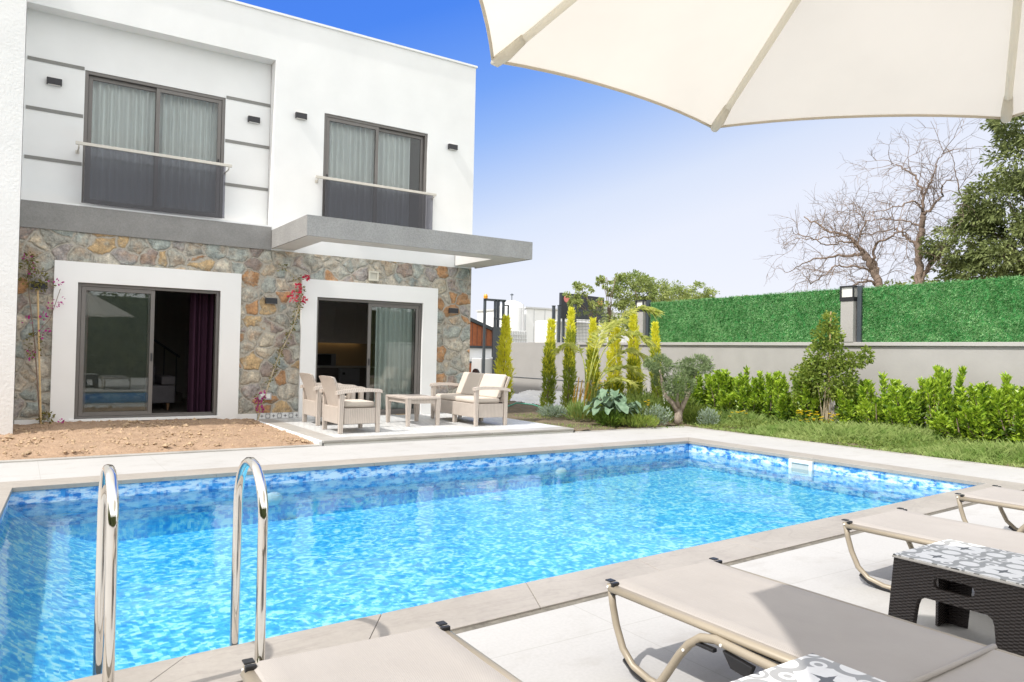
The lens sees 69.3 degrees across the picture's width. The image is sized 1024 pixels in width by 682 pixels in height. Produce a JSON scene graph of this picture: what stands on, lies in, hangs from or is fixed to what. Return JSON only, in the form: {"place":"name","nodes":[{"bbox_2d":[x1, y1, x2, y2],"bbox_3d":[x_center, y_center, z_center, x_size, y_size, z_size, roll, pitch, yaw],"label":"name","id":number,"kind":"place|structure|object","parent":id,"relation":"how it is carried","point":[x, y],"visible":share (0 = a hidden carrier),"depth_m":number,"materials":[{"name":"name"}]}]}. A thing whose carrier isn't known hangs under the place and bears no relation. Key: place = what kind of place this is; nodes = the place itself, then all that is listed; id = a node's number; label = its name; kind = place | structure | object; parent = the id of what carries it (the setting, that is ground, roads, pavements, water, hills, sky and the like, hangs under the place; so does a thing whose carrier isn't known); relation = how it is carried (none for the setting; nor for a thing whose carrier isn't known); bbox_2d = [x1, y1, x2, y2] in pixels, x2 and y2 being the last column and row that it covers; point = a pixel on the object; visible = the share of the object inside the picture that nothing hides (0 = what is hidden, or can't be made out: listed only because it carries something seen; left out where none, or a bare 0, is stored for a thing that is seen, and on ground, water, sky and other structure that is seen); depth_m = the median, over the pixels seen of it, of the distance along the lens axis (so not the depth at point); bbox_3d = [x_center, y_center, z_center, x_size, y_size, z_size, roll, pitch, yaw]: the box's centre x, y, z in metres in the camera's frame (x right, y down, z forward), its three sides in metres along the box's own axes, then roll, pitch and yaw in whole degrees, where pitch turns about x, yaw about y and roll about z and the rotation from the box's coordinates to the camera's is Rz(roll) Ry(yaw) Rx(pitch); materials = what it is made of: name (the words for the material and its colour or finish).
{"place":"outdoors","nodes":[
{"label":"outdoors","id":0,"kind":"place"},
{"bbox_2d":[0,0,26,434],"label":"wing block","id":1,"kind":"structure","parent":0,"point":[13,16],"depth_m":10.83,"materials":[{"name":"white paint"}]},
{"bbox_2d":[79,290,182,401],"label":"staircase","id":2,"kind":"structure","parent":0,"point":[178,396],"depth_m":16.98,"materials":[{"name":"stone"}]},
{"bbox_2d":[317,353,335,365],"bbox_3d":[-4.886,0.480,19.099,0.580,0.313,0.395,2,-1,-34],"label":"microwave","id":3,"kind":"object","parent":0,"point":[326,359],"visible":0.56,"depth_m":18.95,"materials":[{"name":"metal"}]},
{"bbox_2d":[0,466,893,681],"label":"pool basin","id":4,"kind":"object","parent":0,"point":[329,562],"visible":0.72,"depth_m":7.22,"materials":[{"name":"tile"}]},
{"bbox_2d":[0,443,975,526],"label":"pool border","id":5,"kind":"object","parent":4,"relation":"on","point":[60,507],"visible":0.46,"depth_m":9.48,"materials":[{"name":"blue tile"}]},
{"bbox_2d":[788,458,813,476],"bbox_3d":[4.149,1.817,10.635,0.050,0.215,0.380,2,-1,-34],"label":"pool skimmer","id":6,"kind":"object","parent":5,"relation":"attached to","point":[800,467],"visible":1,"depth_m":10.61,"materials":[{"name":"white plastic"}]},
{"bbox_2d":[0,437,1023,681],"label":"pool coping","id":7,"kind":"object","parent":4,"relation":"on","point":[226,663],"visible":0.84,"depth_m":5.03,"materials":[{"name":"beige stone"}]},
{"bbox_2d":[92,457,268,681],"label":"pool ladder","id":8,"kind":"object","parent":7,"relation":"attached to","point":[105,607],"visible":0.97,"depth_m":3.15,"materials":[{"name":"metal"}]},
{"bbox_2d":[452,503,977,633],"bbox_3d":[0.388,1.546,7.557,10.650,0.001,5.990,2,-1,-34],"label":"coping joint","id":9,"kind":"object","parent":7,"relation":"on","point":[588,599],"visible":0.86,"depth_m":4.28,"materials":[{"name":"tile"}]},
{"bbox_2d":[469,317,491,371],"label":"timber shed","id":10,"kind":"structure","parent":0,"point":[476,334],"depth_m":34.99,"materials":[{"name":"wood"}]},
{"bbox_2d":[0,427,1023,681],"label":"pool deck","id":11,"kind":"structure","parent":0,"point":[574,643],"depth_m":4.90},
{"bbox_2d":[240,621,521,681],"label":"sun lounger","id":12,"kind":"object","parent":11,"relation":"on","point":[440,653],"visible":1,"depth_m":2.45,"materials":[{"name":"beige fabric"}]},
{"bbox_2d":[479,0,1023,131],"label":"parasol","id":13,"kind":"object","parent":11,"relation":"on","point":[715,65],"visible":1,"depth_m":2.62,"materials":[{"name":"beige fabric"}]},
{"bbox_2d":[731,653,885,681],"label":"side table","id":14,"kind":"object","parent":11,"relation":"on","point":[811,667],"visible":1,"depth_m":2.25,"materials":[{"name":"multicoloured wicker"}]},
{"bbox_2d":[605,557,1023,681],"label":"sun lounger","id":15,"kind":"object","parent":11,"relation":"on","point":[726,607],"visible":1,"depth_m":2.88,"materials":[{"name":"beige fabric"}]},
{"bbox_2d":[841,507,1023,592],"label":"sun lounger","id":16,"kind":"object","parent":11,"relation":"on","point":[909,527],"visible":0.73,"depth_m":4.60,"materials":[{"name":"beige fabric"}]},
{"bbox_2d":[888,539,1023,655],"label":"side table","id":17,"kind":"object","parent":11,"relation":"on","point":[947,575],"visible":0.98,"depth_m":3.52,"materials":[{"name":"black wicker"}]},
{"bbox_2d":[955,485,1023,532],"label":"sun lounger","id":18,"kind":"object","parent":11,"relation":"on","point":[1000,497],"visible":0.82,"depth_m":5.76,"materials":[{"name":"beige fabric"}]},
{"bbox_2d":[476,307,628,341],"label":"white hall","id":19,"kind":"structure","parent":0,"point":[532,315],"depth_m":55.65,"materials":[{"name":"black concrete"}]},
{"bbox_2d":[508,390,664,406],"bbox_3d":[1.672,1.645,20.883,2.230,0.326,6.100,2,-1,-34],"label":"ground sheet","id":20,"kind":"object","parent":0,"point":[530,396],"visible":0.26,"depth_m":21.73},
{"bbox_2d":[507,401,689,430],"bbox_3d":[-0.162,1.742,20.681,5.840,0.099,13.400,2,-1,-34],"label":"garden bed","id":21,"kind":"object","parent":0,"point":[517,410],"visible":0.06,"depth_m":15.76,"materials":[{"name":"brown soil"}]},
{"bbox_2d":[492,315,516,401],"bbox_3d":[-0.162,0.499,19.584,0.794,2.449,0.746,4,-1,-34],"label":"golden cypress","id":22,"kind":"object","parent":21,"relation":"on","point":[504,346],"visible":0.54,"depth_m":19.47,"materials":[{"name":"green plant"}]},
{"bbox_2d":[537,317,557,412],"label":"golden cypress","id":23,"kind":"object","parent":21,"relation":"on","point":[549,371],"visible":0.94,"depth_m":17.27,"materials":[{"name":"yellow plant"}]},
{"bbox_2d":[535,402,566,416],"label":"weed clump","id":24,"kind":"object","parent":21,"relation":"on","point":[552,410],"visible":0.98,"depth_m":16.40,"materials":[{"name":"green plant"}]},
{"bbox_2d":[559,305,577,414],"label":"golden cypress","id":25,"kind":"object","parent":21,"relation":"on","point":[569,357],"visible":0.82,"depth_m":16.80,"materials":[{"name":"yellow plant"}]},
{"bbox_2d":[561,397,590,420],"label":"grass tuft","id":26,"kind":"object","parent":21,"relation":"on","point":[578,408],"visible":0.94,"depth_m":15.39,"materials":[{"name":"green plant"}]},
{"bbox_2d":[582,316,601,402],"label":"golden cypress","id":27,"kind":"object","parent":21,"relation":"on","point":[589,350],"visible":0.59,"depth_m":17.88,"materials":[{"name":"yellow plant"}]},
{"bbox_2d":[552,305,664,417],"bbox_3d":[2.290,0.452,16.857,1.905,2.563,2.519,3,-2,-58],"label":"palm","id":28,"kind":"object","parent":21,"relation":"on","point":[615,323],"visible":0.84,"depth_m":16.53,"materials":[{"name":"plant"}]},
{"bbox_2d":[591,406,626,426],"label":"weed clump","id":29,"kind":"object","parent":21,"relation":"on","point":[612,417],"visible":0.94,"depth_m":14.54,"materials":[{"name":"green plant"}]},
{"bbox_2d":[583,389,641,414],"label":"broad leaf plant","id":30,"kind":"object","parent":21,"relation":"on","point":[619,399],"visible":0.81,"depth_m":14.65,"materials":[{"name":"green plant"}]},
{"bbox_2d":[605,325,626,395],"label":"golden cypress","id":31,"kind":"object","parent":21,"relation":"on","point":[616,386],"visible":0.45,"depth_m":17.82,"materials":[{"name":"yellow plant"}]},
{"bbox_2d":[623,309,646,397],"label":"golden cypress","id":32,"kind":"object","parent":21,"relation":"on","point":[632,360],"visible":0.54,"depth_m":17.61,"materials":[{"name":"yellow plant"}]},
{"bbox_2d":[620,411,659,427],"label":"weed clump","id":33,"kind":"object","parent":21,"relation":"on","point":[649,420],"visible":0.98,"depth_m":14.44,"materials":[{"name":"green plant"}]},
{"bbox_2d":[630,392,666,416],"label":"weed clump","id":34,"kind":"object","parent":21,"relation":"on","point":[642,398],"visible":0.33,"depth_m":15.74,"materials":[{"name":"green plant"}]},
{"bbox_2d":[648,321,664,398],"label":"golden cypress","id":35,"kind":"object","parent":21,"relation":"on","point":[656,340],"visible":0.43,"depth_m":17.78,"materials":[{"name":"yellow plant"}]},
{"bbox_2d":[640,404,673,424],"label":"silver shrub","id":36,"kind":"object","parent":21,"relation":"on","point":[662,414],"visible":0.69,"depth_m":15.03,"materials":[{"name":"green plant"}]},
{"bbox_2d":[641,351,715,424],"bbox_3d":[3.479,0.982,15.354,1.628,1.525,1.038,1,-1,-6],"label":"olive tree","id":37,"kind":"object","parent":21,"relation":"on","point":[689,372],"visible":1,"depth_m":15.29,"materials":[{"name":"green plant"}]},
{"bbox_2d":[660,395,701,415],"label":"weed clump","id":38,"kind":"object","parent":21,"relation":"on","point":[668,404],"visible":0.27,"depth_m":16.39,"materials":[{"name":"green plant"}]},
{"bbox_2d":[682,403,721,422],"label":"weed clump","id":39,"kind":"object","parent":21,"relation":"on","point":[693,412],"visible":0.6,"depth_m":15.46,"materials":[{"name":"green plant"}]},
{"bbox_2d":[689,368,727,408],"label":"laurel shrub","id":40,"kind":"object","parent":21,"relation":"on","point":[717,377],"visible":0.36,"depth_m":16.85,"materials":[{"name":"green plant"}]},
{"bbox_2d":[704,371,735,412],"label":"laurel shrub","id":41,"kind":"object","parent":21,"relation":"on","point":[724,399],"visible":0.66,"depth_m":16.59,"materials":[{"name":"green plant"}]},
{"bbox_2d":[236,0,1023,319],"label":"sky","id":42,"kind":"structure","parent":0,"point":[600,180],"materials":[{"name":"blue"}]},
{"label":"ground","id":43,"kind":"structure","parent":0,"visible":0},
{"bbox_2d":[0,418,313,459],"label":"soil bed","id":44,"kind":"object","parent":43,"relation":"on","point":[55,450],"visible":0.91,"depth_m":10.76,"materials":[{"name":"brown soil"}]},
{"bbox_2d":[18,251,64,423],"bbox_3d":[-7.577,-0.026,11.944,0.741,2.830,0.269,2,-1,-21],"label":"bougainvillea","id":45,"kind":"object","parent":44,"relation":"on","point":[40,415],"visible":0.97,"depth_m":11.91,"materials":[{"name":"brown plant"}]},
{"bbox_2d":[13,0,532,424],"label":"villa","id":46,"kind":"object","parent":43,"relation":"on","point":[142,251],"visible":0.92,"depth_m":13.89,"materials":[{"name":"paint"}]},
{"bbox_2d":[78,364,174,409],"bbox_3d":[-7.892,0.908,14.471,2.270,0.870,0.960,2,-1,-34],"label":"settee","id":47,"kind":"object","parent":46,"relation":"on","point":[163,388],"visible":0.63,"depth_m":14.63,"materials":[{"name":"grey fabric"}]},
{"bbox_2d":[74,282,219,418],"bbox_3d":[-6.372,0.191,13.028,2.260,2.280,0.120,2,-1,-34],"label":"sliding door","id":48,"kind":"structure","parent":46,"relation":"in","point":[116,375],"depth_m":12.77,"materials":[{"name":"grey metal"}]},
{"bbox_2d":[75,141,231,211],"bbox_3d":[-6.310,-2.780,13.106,2.490,1.006,0.398,2,-1,-34],"label":"balcony railing","id":49,"kind":"object","parent":46,"relation":"attached to","point":[79,143],"visible":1,"depth_m":12.90,"materials":[{"name":"silver metal"}]},
{"bbox_2d":[81,70,225,218],"bbox_3d":[-6.419,-3.466,13.366,2.300,2.300,0.120,2,-1,-34],"label":"window","id":50,"kind":"structure","parent":46,"relation":"in","point":[90,76],"depth_m":13.32,"materials":[{"name":"grey metal"}]},
{"bbox_2d":[252,264,309,420],"bbox_3d":[-4.405,0.003,14.050,1.108,2.986,0.328,2,-1,-42],"label":"bougainvillea","id":51,"kind":"object","parent":46,"relation":"attached to","point":[264,397],"visible":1,"depth_m":14.18,"materials":[{"name":"red plant"}]},
{"bbox_2d":[317,300,375,396],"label":"kitchen units","id":52,"kind":"object","parent":46,"relation":"attached to","point":[342,331],"visible":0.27,"depth_m":19.43},
{"bbox_2d":[338,368,359,398],"bbox_3d":[-4.210,1.118,19.110,0.550,0.820,0.105,2,-1,-34],"label":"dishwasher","id":53,"kind":"object","parent":46,"relation":"on","point":[349,376],"visible":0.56,"depth_m":19.08,"materials":[{"name":"metal"}]},
{"bbox_2d":[315,297,421,414],"bbox_3d":[-2.963,0.341,15.301,2.320,2.360,0.120,2,-1,-34],"label":"sliding door","id":54,"kind":"structure","parent":46,"relation":"in","point":[417,307],"depth_m":15.67,"materials":[{"name":"grey metal"}]},
{"bbox_2d":[322,113,426,228],"bbox_3d":[-2.843,-3.326,15.408,2.300,2.360,0.120,2,-1,-34],"label":"window","id":55,"kind":"structure","parent":46,"relation":"in","point":[377,128],"depth_m":15.38,"materials":[{"name":"grey metal"}]},
{"bbox_2d":[315,175,436,220],"bbox_3d":[-2.774,-2.650,15.271,2.660,1.126,0.118,2,-1,-34],"label":"balcony railing","id":56,"kind":"object","parent":46,"relation":"attached to","point":[374,185],"visible":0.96,"depth_m":15.20,"materials":[{"name":"silver metal"}]},
{"bbox_2d":[258,420,321,445],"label":"terrace kerb","id":57,"kind":"structure","parent":43,"relation":"on","point":[314,440],"depth_m":11.55,"materials":[{"name":"white concrete"}]},
{"bbox_2d":[278,413,572,445],"bbox_3d":[-1.848,1.611,13.722,4.670,0.156,3.690,2,-1,-34],"label":"terrace base","id":58,"kind":"object","parent":43,"relation":"on","point":[422,439],"visible":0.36,"depth_m":11.97,"materials":[{"name":"grey concrete"}]},
{"bbox_2d":[256,419,573,442],"bbox_3d":[-1.841,1.549,13.696,4.690,0.040,3.680,2,-1,-34],"label":"terrace border","id":59,"kind":"object","parent":58,"relation":"on","point":[323,438],"visible":0.98,"depth_m":12.11,"materials":[{"name":"grey stone"}]},
{"bbox_2d":[275,413,561,437],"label":"terrace paving","id":60,"kind":"structure","parent":58,"relation":"on","point":[396,424],"depth_m":13.38,"materials":[{"name":"tile"}]},
{"bbox_2d":[299,373,355,425],"bbox_3d":[-3.375,1.036,13.432,0.853,0.910,0.830,2,-1,-34],"label":"armchair","id":61,"kind":"object","parent":60,"relation":"on","point":[312,398],"visible":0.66,"depth_m":13.18,"materials":[{"name":"beige wicker"}]},
{"bbox_2d":[319,375,382,433],"bbox_3d":[-2.710,1.031,12.253,0.853,0.910,0.830,2,-1,-34],"label":"armchair","id":62,"kind":"object","parent":60,"relation":"on","point":[339,409],"visible":1,"depth_m":12.03,"materials":[{"name":"beige wicker"}]},
{"bbox_2d":[385,394,440,426],"bbox_3d":[-1.840,1.271,13.698,0.680,0.515,0.940,2,-1,-34],"label":"coffee table","id":63,"kind":"object","parent":60,"relation":"on","point":[408,400],"visible":1,"depth_m":13.47,"materials":[{"name":"beige wicker"}]},
{"bbox_2d":[430,372,510,425],"bbox_3d":[-0.811,1.094,14.384,0.853,0.935,1.790,2,-1,-34],"label":"garden settee","id":64,"kind":"object","parent":60,"relation":"on","point":[476,396],"visible":0.92,"depth_m":13.97,"materials":[{"name":"beige wicker"}]},
{"bbox_2d":[471,294,508,373],"bbox_3d":[-1.002,-0.097,34.789,1.610,4.095,3.000,2,-1,-34],"label":"forklift","id":65,"kind":"object","parent":43,"relation":"on","point":[483,364],"visible":0.39,"depth_m":34.33,"materials":[{"name":"metal"}]},
{"bbox_2d":[492,330,526,366],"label":"stacked tanks","id":66,"kind":"object","parent":43,"relation":"on","point":[519,336],"visible":0.24,"depth_m":50.78,"materials":[{"name":"white plastic"}]},
{"bbox_2d":[0,426,1023,469],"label":"deck edging","id":67,"kind":"object","parent":43,"relation":"on","point":[134,454],"visible":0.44,"depth_m":10.18,"materials":[{"name":"grey stone"}]},
{"bbox_2d":[499,294,524,330],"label":"white silo","id":68,"kind":"object","parent":43,"relation":"on","point":[516,311],"visible":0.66,"depth_m":53.28,"materials":[{"name":"metal"}]},
{"bbox_2d":[535,320,589,341],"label":"white van","id":69,"kind":"object","parent":43,"relation":"on","point":[541,328],"visible":0.06,"depth_m":42.31,"materials":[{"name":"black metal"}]},
{"bbox_2d":[573,304,576,341],"bbox_3d":[2.015,0.346,24.011,0.100,3.090,0.100,2,-1,-34],"label":"fence post","id":70,"kind":"object","parent":43,"relation":"on","point":[575,308],"visible":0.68,"depth_m":24.00,"materials":[{"name":"metal"}]},
{"bbox_2d":[575,308,608,341],"bbox_3d":[2.475,0.364,23.320,0.010,2.750,1.660,2,-1,-34],"label":"wire fence","id":71,"kind":"object","parent":70,"relation":"attached to","point":[594,313],"visible":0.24,"depth_m":23.44,"materials":[{"name":"metal"}]},
{"bbox_2d":[559,293,603,341],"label":"sign board","id":72,"kind":"object","parent":43,"relation":"on","point":[563,300],"visible":0.32,"depth_m":40.62,"materials":[{"name":"metal"}]},
{"bbox_2d":[562,281,609,323],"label":"leafy tree","id":73,"kind":"object","parent":43,"relation":"on","point":[576,298],"visible":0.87,"depth_m":33.22,"materials":[{"name":"green plant"}]},
{"bbox_2d":[594,272,626,341],"bbox_3d":[4.558,-0.586,34.358,1.775,5.308,1.027,2,-1,-34],"label":"leafy tree","id":74,"kind":"object","parent":43,"relation":"on","point":[601,280],"visible":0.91,"depth_m":34.27,"materials":[{"name":"green plant"}]},
{"bbox_2d":[602,269,675,332],"bbox_3d":[6.156,-0.637,35.448,4.633,5.521,3.159,2,-1,-34],"label":"leafy tree","id":75,"kind":"object","parent":43,"relation":"on","point":[643,280],"visible":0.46,"depth_m":34.88,"materials":[{"name":"green plant"}]},
{"bbox_2d":[662,280,719,300],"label":"leafy tree","id":76,"kind":"object","parent":43,"relation":"on","point":[686,294],"visible":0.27,"depth_m":36.86,"materials":[{"name":"green plant"}]},
{"bbox_2d":[731,365,765,415],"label":"laurel shrub","id":77,"kind":"object","parent":43,"relation":"on","point":[742,399],"visible":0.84,"depth_m":16.00,"materials":[{"name":"green plant"}]},
{"bbox_2d":[508,342,1023,423],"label":"boundary wall","id":78,"kind":"structure","parent":43,"relation":"on","point":[909,363],"depth_m":16.15,"materials":[{"name":"paint"}]},
{"bbox_2d":[637,300,650,341],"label":"gate pillar","id":79,"kind":"structure","parent":78,"relation":"on","point":[644,319],"depth_m":20.19,"materials":[{"name":"stone"}]},
{"bbox_2d":[649,287,840,341],"bbox_3d":[5.322,-0.529,17.783,0.092,1.218,5.721,2,-1,-34],"label":"artificial hedge screen","id":80,"kind":"object","parent":78,"relation":"on","point":[796,316],"visible":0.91,"depth_m":17.42,"materials":[{"name":"green plastic"}]},
{"bbox_2d":[840,285,863,341],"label":"gate pillar","id":81,"kind":"structure","parent":78,"relation":"on","point":[851,320],"depth_m":15.13,"materials":[{"name":"stone"}]},
{"bbox_2d":[840,285,856,300],"bbox_3d":[7.002,-0.977,15.296,0.310,0.313,0.310,2,-1,-34],"label":"pillar lantern","id":82,"kind":"object","parent":81,"relation":"attached to","point":[848,293],"visible":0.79,"depth_m":15.19,"materials":[{"name":"white glass"}]},
{"bbox_2d":[862,274,1023,341],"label":"artificial hedge screen","id":83,"kind":"object","parent":78,"relation":"on","point":[986,309],"visible":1,"depth_m":13.70,"materials":[{"name":"green plastic"}]},
{"bbox_2d":[510,407,1023,467],"bbox_3d":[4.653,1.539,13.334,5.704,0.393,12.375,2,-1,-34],"label":"grass","id":84,"kind":"structure","parent":43,"relation":"on","point":[798,430],"depth_m":12.63,"materials":[{"name":"green plant"}]},
{"bbox_2d":[696,407,720,425],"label":"silver shrub","id":85,"kind":"object","parent":84,"relation":"on","point":[707,420],"visible":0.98,"depth_m":15.05,"materials":[{"name":"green plant"}]},
{"bbox_2d":[745,370,789,418],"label":"laurel shrub","id":86,"kind":"object","parent":84,"relation":"on","point":[767,405],"visible":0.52,"depth_m":15.75,"materials":[{"name":"green plant"}]},
{"bbox_2d":[771,372,794,421],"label":"laurel shrub","id":87,"kind":"object","parent":84,"relation":"on","point":[781,400],"visible":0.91,"depth_m":15.35,"materials":[{"name":"green plant"}]},
{"bbox_2d":[790,359,826,421],"bbox_3d":[6.023,1.126,15.053,0.765,1.590,1.020,1,-1,7],"label":"laurel shrub","id":88,"kind":"object","parent":84,"relation":"on","point":[804,399],"visible":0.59,"depth_m":14.76,"materials":[{"name":"green plant"}]},
{"bbox_2d":[796,410,838,423],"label":"flower clump","id":89,"kind":"object","parent":84,"relation":"on","point":[809,419],"visible":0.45,"depth_m":13.90,"materials":[{"name":"yellow plant"}]},
{"bbox_2d":[789,310,875,422],"bbox_3d":[6.178,0.575,14.468,0.800,2.392,1.688,2,-1,-34],"label":"small conical tree","id":90,"kind":"object","parent":84,"relation":"on","point":[818,368],"visible":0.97,"depth_m":14.38,"materials":[{"name":"green plant"}]},
{"bbox_2d":[831,378,888,424],"bbox_3d":[6.599,1.295,14.074,1.087,1.211,0.766,4,2,32],"label":"laurel shrub","id":91,"kind":"object","parent":84,"relation":"on","point":[846,409],"visible":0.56,"depth_m":13.94,"materials":[{"name":"green plant"}]},
{"bbox_2d":[856,371,901,424],"bbox_3d":[6.957,1.235,13.788,1.042,1.372,0.811,6,-5,-28],"label":"laurel shrub","id":92,"kind":"object","parent":84,"relation":"on","point":[870,411],"visible":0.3,"depth_m":13.70,"materials":[{"name":"green plant"}]},
{"bbox_2d":[881,376,943,427],"bbox_3d":[7.171,1.248,13.227,1.095,1.260,0.784,1,-1,11],"label":"laurel shrub","id":93,"kind":"object","parent":84,"relation":"on","point":[907,406],"visible":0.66,"depth_m":13.17,"materials":[{"name":"green plant"}]},
{"bbox_2d":[922,364,976,426],"bbox_3d":[7.584,1.175,12.969,0.825,1.545,0.855,1,-1,-12],"label":"laurel shrub","id":94,"kind":"object","parent":84,"relation":"on","point":[938,388],"visible":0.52,"depth_m":12.88,"materials":[{"name":"green plant"}]},
{"bbox_2d":[928,385,986,439],"bbox_3d":[7.712,1.315,12.525,1.289,1.163,1.012,-1,-4,-30],"label":"laurel shrub","id":95,"kind":"object","parent":84,"relation":"on","point":[946,424],"visible":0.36,"depth_m":12.38,"materials":[{"name":"green plant"}]},
{"bbox_2d":[955,371,1022,443],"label":"laurel shrub","id":96,"kind":"object","parent":84,"relation":"on","point":[980,424],"visible":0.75,"depth_m":12.07,"materials":[{"name":"green plant"}]},
{"bbox_2d":[989,383,1023,443],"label":"laurel shrub","id":97,"kind":"object","parent":84,"relation":"on","point":[1012,401],"visible":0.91,"depth_m":11.87,"materials":[{"name":"green plant"}]},
{"bbox_2d":[762,176,948,292],"bbox_3d":[9.940,-1.761,21.973,5.018,6.706,5.068,1,-1,12],"label":"bare tree","id":98,"kind":"object","parent":43,"relation":"on","point":[872,265],"visible":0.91,"depth_m":21.78,"materials":[{"name":"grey plant"}]},
{"bbox_2d":[835,118,1023,283],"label":"bare tree","id":99,"kind":"object","parent":43,"relation":"on","point":[919,275],"visible":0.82,"depth_m":20.74,"materials":[{"name":"grey plant"}]},
{"bbox_2d":[883,263,995,285],"bbox_3d":[11.952,-0.178,21.165,4.030,4.369,1.944,0,-1,42],"label":"leafy tree","id":100,"kind":"object","parent":43,"relation":"on","point":[945,279],"visible":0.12,"depth_m":21.09,"materials":[{"name":"green plant"}]},
{"bbox_2d":[917,115,1023,280],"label":"evergreen tree","id":101,"kind":"object","parent":43,"relation":"on","point":[981,252],"visible":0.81,"depth_m":19.26,"materials":[{"name":"green plant"}]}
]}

